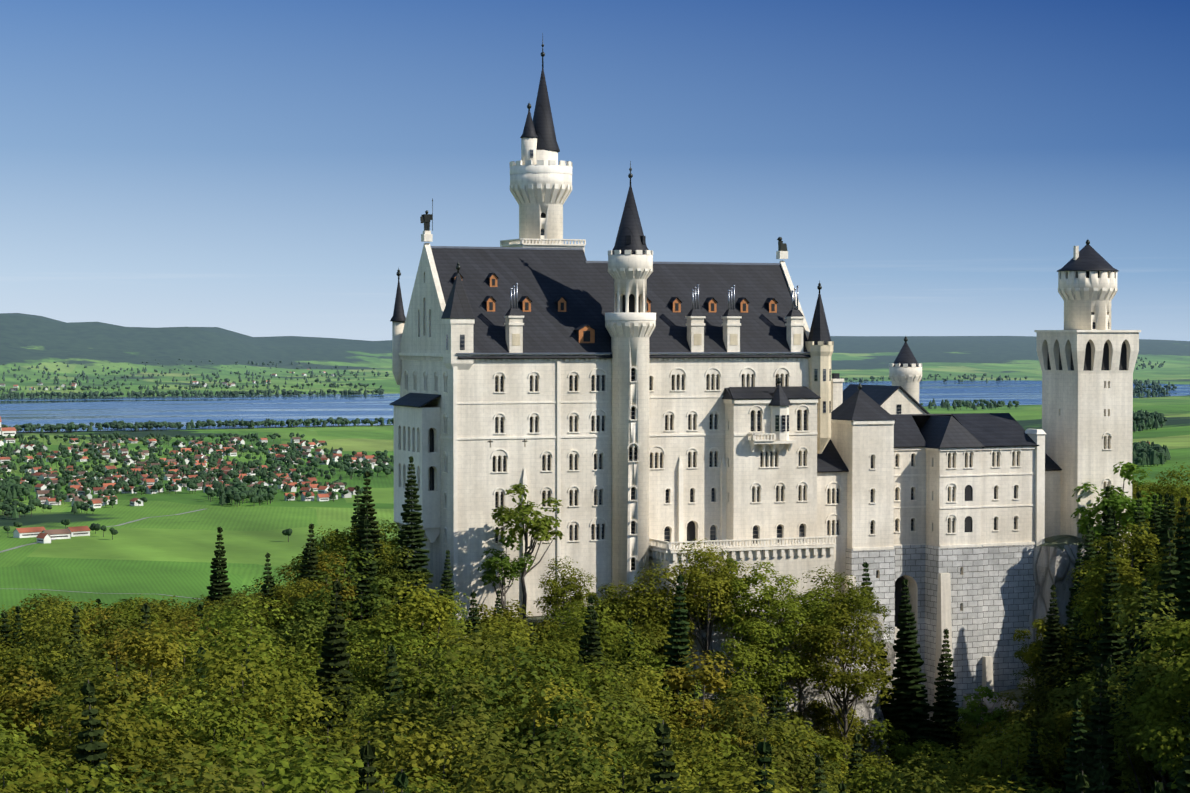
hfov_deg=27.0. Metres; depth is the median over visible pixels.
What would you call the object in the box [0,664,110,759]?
tree
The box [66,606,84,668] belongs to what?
tree
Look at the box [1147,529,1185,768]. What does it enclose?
tree
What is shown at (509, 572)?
tree
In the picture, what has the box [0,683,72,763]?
tree
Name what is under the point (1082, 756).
tree
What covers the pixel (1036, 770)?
tree
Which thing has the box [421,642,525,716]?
tree
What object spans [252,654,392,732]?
tree
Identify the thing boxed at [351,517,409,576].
tree
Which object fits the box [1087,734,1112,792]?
tree
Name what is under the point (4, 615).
tree
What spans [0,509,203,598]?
valley roads
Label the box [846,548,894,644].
tower base
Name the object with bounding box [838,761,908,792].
tree
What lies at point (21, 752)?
tree
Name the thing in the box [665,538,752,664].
tree
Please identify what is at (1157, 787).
tree
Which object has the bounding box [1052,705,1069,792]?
tree
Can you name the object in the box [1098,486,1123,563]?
tree
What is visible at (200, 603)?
tree
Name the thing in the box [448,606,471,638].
tree
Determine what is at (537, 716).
tree
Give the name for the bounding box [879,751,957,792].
tree
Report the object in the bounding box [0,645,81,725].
tree
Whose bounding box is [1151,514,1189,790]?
tree
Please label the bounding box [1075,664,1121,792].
tree
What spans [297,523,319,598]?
tree
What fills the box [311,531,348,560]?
tree
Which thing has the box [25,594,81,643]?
tree
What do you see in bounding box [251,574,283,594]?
tree
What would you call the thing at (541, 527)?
tree
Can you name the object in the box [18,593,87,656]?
tree
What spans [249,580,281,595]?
tree
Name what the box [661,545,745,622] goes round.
tree
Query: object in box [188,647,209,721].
tree
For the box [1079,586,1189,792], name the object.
tree
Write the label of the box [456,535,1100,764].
castle rock
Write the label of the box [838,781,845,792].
tree
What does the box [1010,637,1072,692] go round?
tree
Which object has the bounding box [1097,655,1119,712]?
tree
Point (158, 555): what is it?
terrain
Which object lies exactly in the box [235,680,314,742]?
tree
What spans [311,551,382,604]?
tree
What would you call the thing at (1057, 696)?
tree
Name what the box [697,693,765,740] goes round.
tree
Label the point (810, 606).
tree
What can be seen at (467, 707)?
tree
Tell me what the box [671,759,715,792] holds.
tree
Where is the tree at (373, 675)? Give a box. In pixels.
[350,648,445,725]
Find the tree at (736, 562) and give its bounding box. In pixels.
[721,558,754,596]
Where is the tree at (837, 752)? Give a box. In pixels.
[763,715,857,784]
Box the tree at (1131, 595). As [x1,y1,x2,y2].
[1104,555,1175,648]
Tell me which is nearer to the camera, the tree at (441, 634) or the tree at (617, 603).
the tree at (441, 634)
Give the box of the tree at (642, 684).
[576,662,668,735]
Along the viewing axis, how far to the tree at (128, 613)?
266.85 m
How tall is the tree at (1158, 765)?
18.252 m
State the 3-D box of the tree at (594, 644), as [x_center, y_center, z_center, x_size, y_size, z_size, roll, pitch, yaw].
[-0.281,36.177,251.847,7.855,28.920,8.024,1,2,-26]
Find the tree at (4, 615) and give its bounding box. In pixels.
[0,612,14,664]
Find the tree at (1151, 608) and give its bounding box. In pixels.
[1127,576,1156,679]
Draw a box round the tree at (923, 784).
[874,769,969,792]
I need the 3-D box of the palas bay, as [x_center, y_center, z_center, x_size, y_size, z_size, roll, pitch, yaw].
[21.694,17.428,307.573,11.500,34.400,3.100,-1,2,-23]
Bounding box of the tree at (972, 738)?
[943,720,1017,775]
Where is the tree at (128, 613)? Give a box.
[87,599,184,663]
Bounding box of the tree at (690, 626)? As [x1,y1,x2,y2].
[639,608,696,672]
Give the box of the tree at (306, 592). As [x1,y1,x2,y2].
[271,578,329,646]
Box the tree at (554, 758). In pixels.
[521,746,636,792]
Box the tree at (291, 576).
[279,563,302,584]
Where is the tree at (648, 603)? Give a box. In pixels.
[600,560,696,668]
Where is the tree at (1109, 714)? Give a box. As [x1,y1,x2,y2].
[1096,665,1126,792]
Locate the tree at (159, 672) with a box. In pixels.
[144,666,178,679]
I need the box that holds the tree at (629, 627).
[619,618,637,675]
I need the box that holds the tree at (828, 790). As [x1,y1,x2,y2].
[791,773,869,792]
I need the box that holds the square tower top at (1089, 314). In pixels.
[1058,271,1116,329]
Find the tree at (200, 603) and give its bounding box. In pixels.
[184,593,221,610]
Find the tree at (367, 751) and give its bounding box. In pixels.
[355,741,379,792]
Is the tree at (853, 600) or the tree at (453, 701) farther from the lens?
the tree at (853, 600)
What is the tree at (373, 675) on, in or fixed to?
on the terrain
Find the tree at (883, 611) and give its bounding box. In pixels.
[855,590,894,658]
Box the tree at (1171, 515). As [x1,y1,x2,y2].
[1158,495,1178,583]
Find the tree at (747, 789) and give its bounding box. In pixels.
[699,749,800,792]
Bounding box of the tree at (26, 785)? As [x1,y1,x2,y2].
[0,746,104,792]
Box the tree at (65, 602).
[42,595,87,618]
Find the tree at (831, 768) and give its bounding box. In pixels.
[772,727,841,790]
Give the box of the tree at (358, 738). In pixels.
[345,719,401,759]
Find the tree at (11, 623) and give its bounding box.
[0,594,83,654]
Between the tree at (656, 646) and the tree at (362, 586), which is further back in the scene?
the tree at (656, 646)
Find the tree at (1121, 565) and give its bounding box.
[1074,522,1168,640]
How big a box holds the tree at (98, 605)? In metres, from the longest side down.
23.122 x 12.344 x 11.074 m
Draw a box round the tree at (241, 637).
[165,592,302,706]
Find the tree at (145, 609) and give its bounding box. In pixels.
[140,604,153,638]
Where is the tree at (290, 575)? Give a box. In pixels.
[263,563,314,603]
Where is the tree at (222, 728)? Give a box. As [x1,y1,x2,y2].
[126,681,323,792]
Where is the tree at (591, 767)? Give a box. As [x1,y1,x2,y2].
[430,646,634,792]
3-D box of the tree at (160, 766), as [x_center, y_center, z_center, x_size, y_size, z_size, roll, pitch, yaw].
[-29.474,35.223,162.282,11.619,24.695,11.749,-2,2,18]
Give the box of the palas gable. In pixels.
[401,243,445,353]
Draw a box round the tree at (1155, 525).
[1148,495,1161,561]
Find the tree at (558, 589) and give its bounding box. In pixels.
[534,556,596,640]
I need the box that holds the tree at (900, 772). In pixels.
[878,763,934,786]
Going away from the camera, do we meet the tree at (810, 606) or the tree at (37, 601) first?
the tree at (810, 606)
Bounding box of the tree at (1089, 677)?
[1056,660,1120,739]
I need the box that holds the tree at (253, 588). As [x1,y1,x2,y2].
[230,585,260,599]
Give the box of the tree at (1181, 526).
[1167,497,1189,647]
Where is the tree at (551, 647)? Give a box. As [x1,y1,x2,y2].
[539,638,580,667]
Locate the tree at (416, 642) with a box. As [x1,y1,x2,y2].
[347,613,485,725]
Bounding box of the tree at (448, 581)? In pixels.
[438,550,456,632]
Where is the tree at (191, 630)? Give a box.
[162,615,222,668]
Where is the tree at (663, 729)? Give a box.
[647,720,680,792]
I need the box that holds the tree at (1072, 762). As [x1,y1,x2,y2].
[1061,699,1087,792]
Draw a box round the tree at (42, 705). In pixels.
[0,646,175,791]
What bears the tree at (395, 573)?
on the terrain
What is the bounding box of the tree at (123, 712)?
[20,695,171,749]
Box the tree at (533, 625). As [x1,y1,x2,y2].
[527,622,542,683]
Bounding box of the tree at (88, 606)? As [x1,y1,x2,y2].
[71,599,120,636]
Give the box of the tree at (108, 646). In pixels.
[65,626,155,712]
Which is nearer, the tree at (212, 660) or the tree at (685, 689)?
the tree at (212, 660)
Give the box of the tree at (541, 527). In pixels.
[491,483,562,619]
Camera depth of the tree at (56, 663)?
210.62 m
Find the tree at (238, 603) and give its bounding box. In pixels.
[211,589,265,662]
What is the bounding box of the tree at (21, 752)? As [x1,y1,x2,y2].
[0,709,142,792]
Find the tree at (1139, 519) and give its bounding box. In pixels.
[1125,491,1154,654]
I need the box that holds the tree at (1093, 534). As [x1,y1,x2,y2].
[1068,530,1097,666]
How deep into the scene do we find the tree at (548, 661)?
218.99 m
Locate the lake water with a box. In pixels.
[0,380,1189,431]
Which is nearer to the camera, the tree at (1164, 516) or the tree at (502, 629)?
the tree at (502, 629)
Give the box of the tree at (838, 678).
[788,602,896,761]
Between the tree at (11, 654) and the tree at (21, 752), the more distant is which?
the tree at (11, 654)
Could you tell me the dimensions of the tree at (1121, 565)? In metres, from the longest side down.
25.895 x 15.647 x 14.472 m
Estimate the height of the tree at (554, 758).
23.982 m
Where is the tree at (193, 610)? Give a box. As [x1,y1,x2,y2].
[153,598,230,639]
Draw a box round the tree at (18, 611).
[10,605,25,647]
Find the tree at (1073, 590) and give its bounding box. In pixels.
[1062,543,1083,645]
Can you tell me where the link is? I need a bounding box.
[817,472,846,594]
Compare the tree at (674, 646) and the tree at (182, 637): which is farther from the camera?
the tree at (674, 646)
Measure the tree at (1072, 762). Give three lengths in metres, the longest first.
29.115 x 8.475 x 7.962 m
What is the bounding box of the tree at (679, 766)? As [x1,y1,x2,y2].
[584,759,696,792]
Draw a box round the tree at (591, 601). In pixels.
[578,595,599,668]
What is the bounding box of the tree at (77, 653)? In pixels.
[44,640,106,677]
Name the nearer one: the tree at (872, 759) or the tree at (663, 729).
the tree at (663, 729)
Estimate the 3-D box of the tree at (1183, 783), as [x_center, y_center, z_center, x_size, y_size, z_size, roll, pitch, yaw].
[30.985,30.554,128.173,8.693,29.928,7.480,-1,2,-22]
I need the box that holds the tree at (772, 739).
[709,717,783,755]
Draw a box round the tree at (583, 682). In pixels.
[495,657,653,755]
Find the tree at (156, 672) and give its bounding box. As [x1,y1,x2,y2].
[121,667,229,747]
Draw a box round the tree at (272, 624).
[247,604,324,649]
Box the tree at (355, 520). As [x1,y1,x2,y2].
[349,486,364,549]
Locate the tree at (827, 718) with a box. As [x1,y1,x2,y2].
[785,697,870,758]
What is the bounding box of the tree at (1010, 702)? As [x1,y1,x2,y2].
[982,692,1033,742]
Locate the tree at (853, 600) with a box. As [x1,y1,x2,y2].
[798,565,877,669]
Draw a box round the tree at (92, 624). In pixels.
[79,604,129,640]
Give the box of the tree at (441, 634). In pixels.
[372,623,492,679]
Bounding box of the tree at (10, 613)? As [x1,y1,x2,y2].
[0,604,37,638]
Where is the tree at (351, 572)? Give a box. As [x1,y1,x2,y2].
[342,553,357,629]
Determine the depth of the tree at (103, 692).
219.50 m
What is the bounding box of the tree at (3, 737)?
[0,731,24,789]
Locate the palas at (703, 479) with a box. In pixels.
[649,358,808,544]
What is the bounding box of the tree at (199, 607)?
[196,604,202,631]
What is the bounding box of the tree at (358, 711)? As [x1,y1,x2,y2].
[335,698,390,722]
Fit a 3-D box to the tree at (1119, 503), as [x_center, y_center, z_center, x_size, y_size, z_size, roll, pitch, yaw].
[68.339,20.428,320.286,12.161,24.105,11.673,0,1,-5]
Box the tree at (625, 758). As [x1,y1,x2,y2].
[565,740,657,771]
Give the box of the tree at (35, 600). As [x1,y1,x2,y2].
[21,593,70,612]
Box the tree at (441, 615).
[352,579,476,681]
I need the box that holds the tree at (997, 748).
[963,714,1062,792]
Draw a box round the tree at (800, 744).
[771,725,848,781]
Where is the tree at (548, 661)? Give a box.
[447,625,646,742]
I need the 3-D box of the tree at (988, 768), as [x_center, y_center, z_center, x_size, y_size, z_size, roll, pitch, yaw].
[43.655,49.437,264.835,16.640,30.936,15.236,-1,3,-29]
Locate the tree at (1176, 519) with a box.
[1163,496,1189,562]
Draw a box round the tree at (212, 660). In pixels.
[137,627,350,792]
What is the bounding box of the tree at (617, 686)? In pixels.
[554,652,651,765]
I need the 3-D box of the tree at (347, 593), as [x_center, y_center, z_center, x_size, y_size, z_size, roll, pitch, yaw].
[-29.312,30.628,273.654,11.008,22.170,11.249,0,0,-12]
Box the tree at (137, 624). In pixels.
[107,617,159,675]
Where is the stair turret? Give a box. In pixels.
[605,254,655,615]
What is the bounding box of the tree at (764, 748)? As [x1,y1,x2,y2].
[753,738,774,792]
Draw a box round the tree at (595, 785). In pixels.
[565,774,621,792]
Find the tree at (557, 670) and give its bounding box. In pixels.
[493,651,636,745]
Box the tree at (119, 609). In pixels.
[90,603,134,634]
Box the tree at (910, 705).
[886,578,935,770]
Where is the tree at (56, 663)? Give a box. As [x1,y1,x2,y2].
[0,623,87,729]
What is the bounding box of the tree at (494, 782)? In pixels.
[419,723,557,792]
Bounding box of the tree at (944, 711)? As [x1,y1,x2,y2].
[926,629,968,781]
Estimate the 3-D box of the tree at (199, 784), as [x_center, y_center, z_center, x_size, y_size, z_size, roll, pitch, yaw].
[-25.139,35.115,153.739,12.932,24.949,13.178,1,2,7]
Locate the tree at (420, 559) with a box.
[392,456,433,606]
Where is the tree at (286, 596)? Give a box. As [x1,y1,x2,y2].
[245,578,307,638]
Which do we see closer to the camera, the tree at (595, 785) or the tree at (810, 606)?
the tree at (595, 785)
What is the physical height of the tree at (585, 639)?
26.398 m
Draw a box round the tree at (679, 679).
[653,650,765,760]
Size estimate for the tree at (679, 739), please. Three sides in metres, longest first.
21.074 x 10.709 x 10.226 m
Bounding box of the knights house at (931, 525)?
[893,449,1034,546]
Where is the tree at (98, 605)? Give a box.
[83,600,110,610]
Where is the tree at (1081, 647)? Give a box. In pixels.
[1065,524,1098,686]
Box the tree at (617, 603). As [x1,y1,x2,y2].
[585,591,646,630]
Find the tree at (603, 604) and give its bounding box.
[574,583,631,637]
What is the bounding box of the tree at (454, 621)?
[368,585,475,668]
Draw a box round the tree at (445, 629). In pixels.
[339,593,474,665]
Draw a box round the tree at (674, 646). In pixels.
[655,573,697,734]
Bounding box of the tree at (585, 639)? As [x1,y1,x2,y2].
[581,634,591,669]
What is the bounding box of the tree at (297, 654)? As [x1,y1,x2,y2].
[277,627,401,702]
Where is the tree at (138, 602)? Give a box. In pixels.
[113,594,159,616]
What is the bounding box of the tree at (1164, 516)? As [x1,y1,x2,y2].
[1155,493,1172,563]
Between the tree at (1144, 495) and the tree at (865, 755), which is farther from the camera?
the tree at (1144, 495)
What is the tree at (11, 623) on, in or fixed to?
on the terrain
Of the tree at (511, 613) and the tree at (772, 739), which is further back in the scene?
the tree at (511, 613)
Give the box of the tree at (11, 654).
[0,638,35,684]
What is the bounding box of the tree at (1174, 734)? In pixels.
[1131,619,1189,788]
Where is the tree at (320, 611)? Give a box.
[290,545,414,661]
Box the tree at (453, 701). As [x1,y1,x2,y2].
[411,665,499,738]
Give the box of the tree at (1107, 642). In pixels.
[1095,542,1128,695]
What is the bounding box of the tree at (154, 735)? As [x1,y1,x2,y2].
[147,724,264,776]
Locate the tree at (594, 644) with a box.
[584,611,604,674]
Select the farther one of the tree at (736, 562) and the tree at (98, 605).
the tree at (98, 605)
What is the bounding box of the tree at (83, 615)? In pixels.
[41,612,117,636]
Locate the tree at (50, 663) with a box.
[0,649,118,702]
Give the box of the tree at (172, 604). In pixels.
[163,599,182,609]
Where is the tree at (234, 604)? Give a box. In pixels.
[204,591,268,638]
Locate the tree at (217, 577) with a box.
[204,527,231,607]
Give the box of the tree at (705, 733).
[603,727,755,792]
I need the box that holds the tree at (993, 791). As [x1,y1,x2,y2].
[966,778,1025,792]
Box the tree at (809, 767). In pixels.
[720,752,842,792]
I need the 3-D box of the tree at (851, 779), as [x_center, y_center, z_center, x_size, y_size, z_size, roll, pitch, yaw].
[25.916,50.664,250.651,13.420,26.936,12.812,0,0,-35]
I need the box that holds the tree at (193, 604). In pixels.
[187,595,205,609]
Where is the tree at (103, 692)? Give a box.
[67,675,138,720]
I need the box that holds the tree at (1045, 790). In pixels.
[1042,788,1060,792]
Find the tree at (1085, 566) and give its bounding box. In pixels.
[1066,532,1160,605]
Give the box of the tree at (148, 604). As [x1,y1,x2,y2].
[124,598,189,631]
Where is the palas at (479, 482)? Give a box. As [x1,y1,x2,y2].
[400,358,611,619]
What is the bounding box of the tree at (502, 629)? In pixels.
[442,611,542,697]
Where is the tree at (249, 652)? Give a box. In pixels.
[239,649,253,706]
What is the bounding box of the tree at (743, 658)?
[705,632,816,723]
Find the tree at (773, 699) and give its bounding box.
[767,693,778,743]
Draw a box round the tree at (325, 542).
[289,525,350,572]
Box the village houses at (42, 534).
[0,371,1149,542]
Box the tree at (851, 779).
[831,762,896,792]
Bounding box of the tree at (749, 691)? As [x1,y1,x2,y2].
[745,689,758,730]
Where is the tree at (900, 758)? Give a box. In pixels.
[878,747,962,787]
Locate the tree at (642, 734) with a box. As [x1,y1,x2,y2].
[594,723,703,792]
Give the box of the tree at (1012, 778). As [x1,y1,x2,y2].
[1007,775,1017,792]
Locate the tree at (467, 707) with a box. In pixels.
[398,697,495,765]
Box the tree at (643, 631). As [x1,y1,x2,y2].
[572,613,670,679]
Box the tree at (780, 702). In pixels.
[775,684,790,740]
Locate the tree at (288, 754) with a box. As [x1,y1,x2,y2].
[241,734,361,792]
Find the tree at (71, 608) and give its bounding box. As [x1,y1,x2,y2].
[54,599,95,631]
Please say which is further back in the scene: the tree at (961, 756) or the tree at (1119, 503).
the tree at (1119, 503)
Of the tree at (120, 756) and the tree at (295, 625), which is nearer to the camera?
the tree at (120, 756)
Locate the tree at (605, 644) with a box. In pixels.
[542,597,656,680]
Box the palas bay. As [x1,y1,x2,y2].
[725,403,816,544]
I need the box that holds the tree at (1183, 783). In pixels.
[1176,709,1189,792]
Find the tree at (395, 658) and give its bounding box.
[385,652,402,723]
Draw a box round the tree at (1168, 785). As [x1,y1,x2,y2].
[1166,700,1189,792]
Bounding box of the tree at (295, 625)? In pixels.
[255,614,332,679]
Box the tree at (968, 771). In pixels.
[946,757,1014,790]
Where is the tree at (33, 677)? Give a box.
[19,673,41,728]
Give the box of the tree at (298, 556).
[283,527,348,583]
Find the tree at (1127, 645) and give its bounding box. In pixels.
[1116,625,1134,715]
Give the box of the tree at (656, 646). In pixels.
[610,616,669,683]
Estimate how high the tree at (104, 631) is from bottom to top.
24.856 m
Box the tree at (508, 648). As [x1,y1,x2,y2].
[487,634,554,683]
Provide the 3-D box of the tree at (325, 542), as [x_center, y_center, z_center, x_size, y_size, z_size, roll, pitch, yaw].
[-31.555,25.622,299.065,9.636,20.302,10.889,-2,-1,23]
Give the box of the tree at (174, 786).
[87,766,193,792]
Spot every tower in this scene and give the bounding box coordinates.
[510,150,571,243]
[831,423,893,548]
[1037,332,1138,556]
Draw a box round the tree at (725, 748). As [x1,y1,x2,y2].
[676,730,787,790]
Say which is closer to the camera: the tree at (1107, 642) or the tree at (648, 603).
the tree at (1107, 642)
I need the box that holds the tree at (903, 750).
[847,718,949,780]
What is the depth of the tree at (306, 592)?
269.71 m
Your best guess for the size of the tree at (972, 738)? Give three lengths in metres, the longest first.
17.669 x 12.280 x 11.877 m
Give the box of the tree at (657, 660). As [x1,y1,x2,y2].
[615,649,705,727]
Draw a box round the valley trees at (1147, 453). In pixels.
[0,357,1176,541]
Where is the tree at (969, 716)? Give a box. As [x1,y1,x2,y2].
[956,685,1011,754]
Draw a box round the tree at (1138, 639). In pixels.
[1119,578,1153,790]
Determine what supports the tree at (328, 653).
on the terrain
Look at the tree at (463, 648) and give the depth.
238.43 m
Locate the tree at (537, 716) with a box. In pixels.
[494,678,620,785]
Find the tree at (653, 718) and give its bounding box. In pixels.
[612,693,667,744]
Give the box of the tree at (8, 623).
[0,612,44,639]
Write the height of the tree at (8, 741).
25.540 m
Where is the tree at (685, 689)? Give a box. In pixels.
[679,688,689,738]
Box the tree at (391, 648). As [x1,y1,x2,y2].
[381,643,410,727]
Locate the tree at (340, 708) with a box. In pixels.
[274,673,391,789]
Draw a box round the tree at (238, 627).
[207,613,277,661]
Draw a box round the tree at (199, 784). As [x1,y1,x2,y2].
[145,762,271,792]
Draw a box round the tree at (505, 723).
[495,696,584,783]
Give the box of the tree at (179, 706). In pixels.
[111,675,267,781]
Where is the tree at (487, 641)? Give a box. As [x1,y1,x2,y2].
[458,629,509,668]
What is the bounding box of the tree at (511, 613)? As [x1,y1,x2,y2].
[464,599,575,656]
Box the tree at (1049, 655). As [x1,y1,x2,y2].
[1034,584,1068,781]
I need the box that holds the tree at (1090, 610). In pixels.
[1070,553,1156,654]
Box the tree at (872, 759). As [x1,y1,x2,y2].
[839,746,923,789]
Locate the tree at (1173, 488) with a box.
[1132,462,1189,540]
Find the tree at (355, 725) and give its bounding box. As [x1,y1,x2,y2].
[303,717,363,761]
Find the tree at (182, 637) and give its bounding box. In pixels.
[107,617,256,709]
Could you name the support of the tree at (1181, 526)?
on the terrain
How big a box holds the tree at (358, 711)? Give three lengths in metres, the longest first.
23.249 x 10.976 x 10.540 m
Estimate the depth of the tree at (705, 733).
193.12 m
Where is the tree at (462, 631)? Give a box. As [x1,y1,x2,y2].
[382,606,495,645]
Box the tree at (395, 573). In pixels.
[354,545,431,612]
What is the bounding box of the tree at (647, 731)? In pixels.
[621,720,659,739]
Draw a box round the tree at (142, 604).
[134,601,168,614]
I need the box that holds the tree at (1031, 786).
[997,776,1061,792]
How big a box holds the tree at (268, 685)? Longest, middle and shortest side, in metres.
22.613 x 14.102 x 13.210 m
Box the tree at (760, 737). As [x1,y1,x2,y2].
[679,689,785,786]
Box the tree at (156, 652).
[52,618,195,740]
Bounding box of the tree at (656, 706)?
[603,660,697,738]
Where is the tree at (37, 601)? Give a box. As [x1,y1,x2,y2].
[14,592,52,611]
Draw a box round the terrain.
[0,313,1189,792]
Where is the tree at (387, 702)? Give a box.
[347,692,414,732]
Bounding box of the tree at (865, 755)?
[839,751,905,778]
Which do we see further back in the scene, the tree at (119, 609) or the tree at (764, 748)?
the tree at (119, 609)
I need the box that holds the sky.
[0,0,1189,340]
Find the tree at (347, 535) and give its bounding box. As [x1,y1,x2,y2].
[308,525,397,593]
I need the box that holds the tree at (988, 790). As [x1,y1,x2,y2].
[958,775,1018,792]
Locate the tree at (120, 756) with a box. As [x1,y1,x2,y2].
[3,676,223,792]
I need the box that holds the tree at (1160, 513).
[1156,494,1164,536]
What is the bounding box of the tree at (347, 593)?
[283,576,357,639]
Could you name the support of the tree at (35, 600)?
on the terrain
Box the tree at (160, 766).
[112,750,183,792]
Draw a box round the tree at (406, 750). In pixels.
[334,703,511,792]
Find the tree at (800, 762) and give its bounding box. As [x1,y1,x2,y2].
[709,690,849,792]
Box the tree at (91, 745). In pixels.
[72,679,112,792]
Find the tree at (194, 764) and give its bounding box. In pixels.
[126,742,274,792]
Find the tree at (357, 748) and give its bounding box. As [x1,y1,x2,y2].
[260,725,418,792]
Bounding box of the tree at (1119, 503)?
[1070,462,1167,546]
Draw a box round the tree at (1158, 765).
[1149,715,1189,778]
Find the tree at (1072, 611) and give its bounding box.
[1066,608,1074,647]
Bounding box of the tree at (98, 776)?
[53,759,176,792]
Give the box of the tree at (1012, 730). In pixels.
[999,704,1056,779]
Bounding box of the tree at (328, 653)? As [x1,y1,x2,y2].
[307,579,357,742]
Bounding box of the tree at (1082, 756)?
[1073,749,1091,792]
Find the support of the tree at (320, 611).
on the terrain
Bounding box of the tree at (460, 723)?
[326,623,534,792]
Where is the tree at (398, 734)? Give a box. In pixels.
[383,707,513,785]
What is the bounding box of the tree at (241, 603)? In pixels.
[173,591,275,629]
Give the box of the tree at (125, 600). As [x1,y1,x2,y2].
[115,599,137,608]
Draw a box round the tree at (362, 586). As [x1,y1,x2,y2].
[347,517,381,661]
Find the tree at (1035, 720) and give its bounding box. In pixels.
[1006,651,1099,788]
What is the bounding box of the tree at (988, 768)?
[930,717,1061,792]
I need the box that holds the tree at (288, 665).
[241,646,371,698]
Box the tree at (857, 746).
[845,732,866,792]
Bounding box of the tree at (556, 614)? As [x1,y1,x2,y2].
[529,597,602,652]
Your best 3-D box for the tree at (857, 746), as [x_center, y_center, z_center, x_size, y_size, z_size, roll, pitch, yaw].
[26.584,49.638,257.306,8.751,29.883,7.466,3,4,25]
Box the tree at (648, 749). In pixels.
[509,685,689,792]
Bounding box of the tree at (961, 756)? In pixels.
[940,736,978,781]
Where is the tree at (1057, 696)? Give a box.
[1027,676,1119,785]
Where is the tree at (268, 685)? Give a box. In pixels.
[233,674,304,705]
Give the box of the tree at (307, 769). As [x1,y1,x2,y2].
[182,715,455,792]
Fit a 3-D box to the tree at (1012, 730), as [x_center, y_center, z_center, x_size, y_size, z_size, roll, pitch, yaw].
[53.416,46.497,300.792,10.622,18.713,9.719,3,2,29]
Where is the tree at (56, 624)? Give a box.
[2,598,122,672]
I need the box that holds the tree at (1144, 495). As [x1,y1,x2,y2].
[1132,482,1167,521]
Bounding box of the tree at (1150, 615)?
[1135,587,1154,677]
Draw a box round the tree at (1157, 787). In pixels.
[1150,780,1162,792]
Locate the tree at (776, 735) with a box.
[764,727,799,752]
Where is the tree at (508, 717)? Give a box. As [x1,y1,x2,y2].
[494,711,527,743]
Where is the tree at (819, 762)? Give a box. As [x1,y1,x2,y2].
[812,755,828,792]
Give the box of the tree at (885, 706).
[860,561,898,745]
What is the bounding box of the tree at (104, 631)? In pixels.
[65,613,129,669]
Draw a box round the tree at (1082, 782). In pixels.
[1075,771,1089,792]
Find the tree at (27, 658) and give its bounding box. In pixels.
[6,647,45,679]
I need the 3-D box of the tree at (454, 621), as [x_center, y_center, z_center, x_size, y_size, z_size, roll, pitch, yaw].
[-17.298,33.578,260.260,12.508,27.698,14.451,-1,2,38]
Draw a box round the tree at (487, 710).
[464,696,519,721]
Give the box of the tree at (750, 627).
[705,560,810,733]
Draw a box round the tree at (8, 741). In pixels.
[0,725,35,778]
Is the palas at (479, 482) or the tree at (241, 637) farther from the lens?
the palas at (479, 482)
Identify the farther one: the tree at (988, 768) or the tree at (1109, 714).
the tree at (988, 768)
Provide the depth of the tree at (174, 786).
104.44 m
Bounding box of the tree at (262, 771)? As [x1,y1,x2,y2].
[232,753,302,792]
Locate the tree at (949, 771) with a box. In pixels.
[871,752,989,792]
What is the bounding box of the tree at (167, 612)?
[139,595,189,633]
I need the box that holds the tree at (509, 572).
[477,536,535,647]
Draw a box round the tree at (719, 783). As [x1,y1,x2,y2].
[638,757,798,792]
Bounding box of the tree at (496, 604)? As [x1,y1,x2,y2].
[492,590,502,625]
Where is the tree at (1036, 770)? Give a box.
[1021,729,1046,792]
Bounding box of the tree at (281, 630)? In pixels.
[251,624,314,661]
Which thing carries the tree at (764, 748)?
on the terrain
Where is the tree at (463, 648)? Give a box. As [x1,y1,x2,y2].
[353,644,516,712]
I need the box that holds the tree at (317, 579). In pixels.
[291,569,351,589]
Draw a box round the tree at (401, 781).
[392,769,408,792]
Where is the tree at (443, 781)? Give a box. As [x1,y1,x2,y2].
[414,779,455,792]
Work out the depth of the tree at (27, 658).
241.98 m
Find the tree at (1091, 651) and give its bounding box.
[1085,507,1116,675]
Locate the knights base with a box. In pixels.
[894,544,1035,720]
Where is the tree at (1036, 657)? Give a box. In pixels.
[1011,616,1081,685]
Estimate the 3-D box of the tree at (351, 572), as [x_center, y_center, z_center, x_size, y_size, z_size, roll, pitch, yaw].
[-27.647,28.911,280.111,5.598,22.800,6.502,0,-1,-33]
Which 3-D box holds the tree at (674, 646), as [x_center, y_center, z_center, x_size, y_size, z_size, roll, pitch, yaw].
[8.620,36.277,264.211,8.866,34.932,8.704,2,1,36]
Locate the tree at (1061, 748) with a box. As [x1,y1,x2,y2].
[1044,697,1124,770]
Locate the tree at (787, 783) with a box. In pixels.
[719,771,794,792]
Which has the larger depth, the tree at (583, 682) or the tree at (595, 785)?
the tree at (583, 682)
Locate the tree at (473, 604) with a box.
[465,592,481,635]
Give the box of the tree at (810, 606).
[751,585,842,725]
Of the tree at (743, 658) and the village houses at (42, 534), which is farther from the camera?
the village houses at (42, 534)
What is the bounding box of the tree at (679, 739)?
[660,726,698,746]
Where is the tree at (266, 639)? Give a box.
[228,620,289,668]
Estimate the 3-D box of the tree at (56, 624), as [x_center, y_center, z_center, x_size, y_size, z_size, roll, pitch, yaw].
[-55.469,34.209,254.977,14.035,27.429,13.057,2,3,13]
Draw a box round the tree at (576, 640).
[530,621,613,652]
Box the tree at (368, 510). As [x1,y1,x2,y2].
[353,471,386,592]
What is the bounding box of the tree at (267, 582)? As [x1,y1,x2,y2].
[260,552,279,629]

